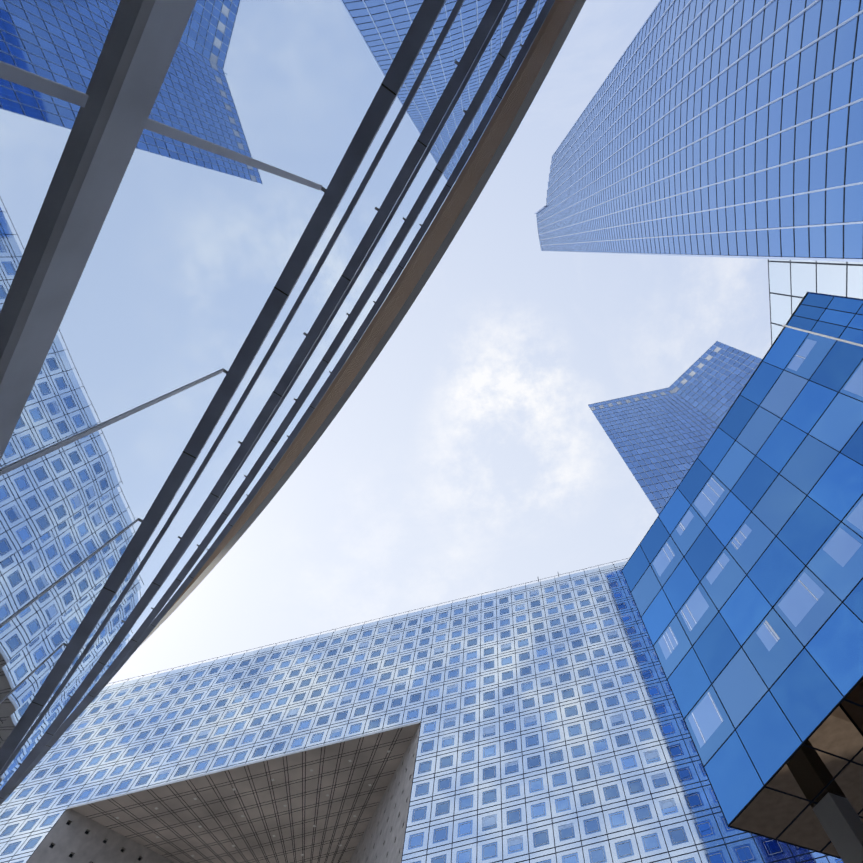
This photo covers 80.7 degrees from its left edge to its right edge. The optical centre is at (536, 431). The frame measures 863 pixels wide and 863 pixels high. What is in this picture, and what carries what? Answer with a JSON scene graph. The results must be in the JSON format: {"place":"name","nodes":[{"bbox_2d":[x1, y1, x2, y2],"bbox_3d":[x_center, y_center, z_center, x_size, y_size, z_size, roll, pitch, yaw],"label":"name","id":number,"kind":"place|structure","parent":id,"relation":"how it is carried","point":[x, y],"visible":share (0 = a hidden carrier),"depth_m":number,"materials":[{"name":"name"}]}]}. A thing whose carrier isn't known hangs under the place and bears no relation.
{"place":"outdoors","nodes":[
{"label":"outdoors","id":0,"kind":"place"},
{"bbox_2d":[0,0,585,804],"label":"glass canopy","id":1,"kind":"structure","parent":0,"point":[228,230],"depth_m":6.70,"materials":[{"name":"clear glass"}]},
{"bbox_2d":[105,0,770,686],"label":"sky","id":2,"kind":"structure","parent":0,"point":[471,457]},
{"bbox_2d":[588,341,761,514],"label":"tower","id":3,"kind":"structure","parent":0,"point":[659,438],"depth_m":146.06,"materials":[{"name":"blue glass"}]},
{"bbox_2d":[813,792,862,862],"bbox_3d":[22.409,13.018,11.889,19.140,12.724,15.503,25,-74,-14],"label":"support column","id":4,"kind":"structure","parent":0,"point":[841,822],"depth_m":16.63,"materials":[{"name":"concrete"}]},
{"bbox_2d":[622,292,862,858],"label":"glass building","id":5,"kind":"structure","parent":4,"relation":"on","point":[742,571],"depth_m":20.63,"materials":[{"name":"blue glass"}]},
{"label":"plaza paving","id":6,"kind":"structure","parent":0,"visible":0},
{"bbox_2d":[0,558,843,862],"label":"arch building","id":7,"kind":"structure","parent":6,"relation":"on","point":[540,722],"depth_m":81.68,"materials":[{"name":"blue glass"}]},
{"bbox_2d":[534,0,862,261],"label":"skyscraper","id":8,"kind":"structure","parent":6,"relation":"on","point":[719,128],"depth_m":32.41,"materials":[{"name":"blue glass"}]},
{"bbox_2d":[768,259,862,345],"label":"white slab building","id":9,"kind":"structure","parent":6,"relation":"on","point":[792,283],"depth_m":53.17,"materials":[{"name":"grey glass"}]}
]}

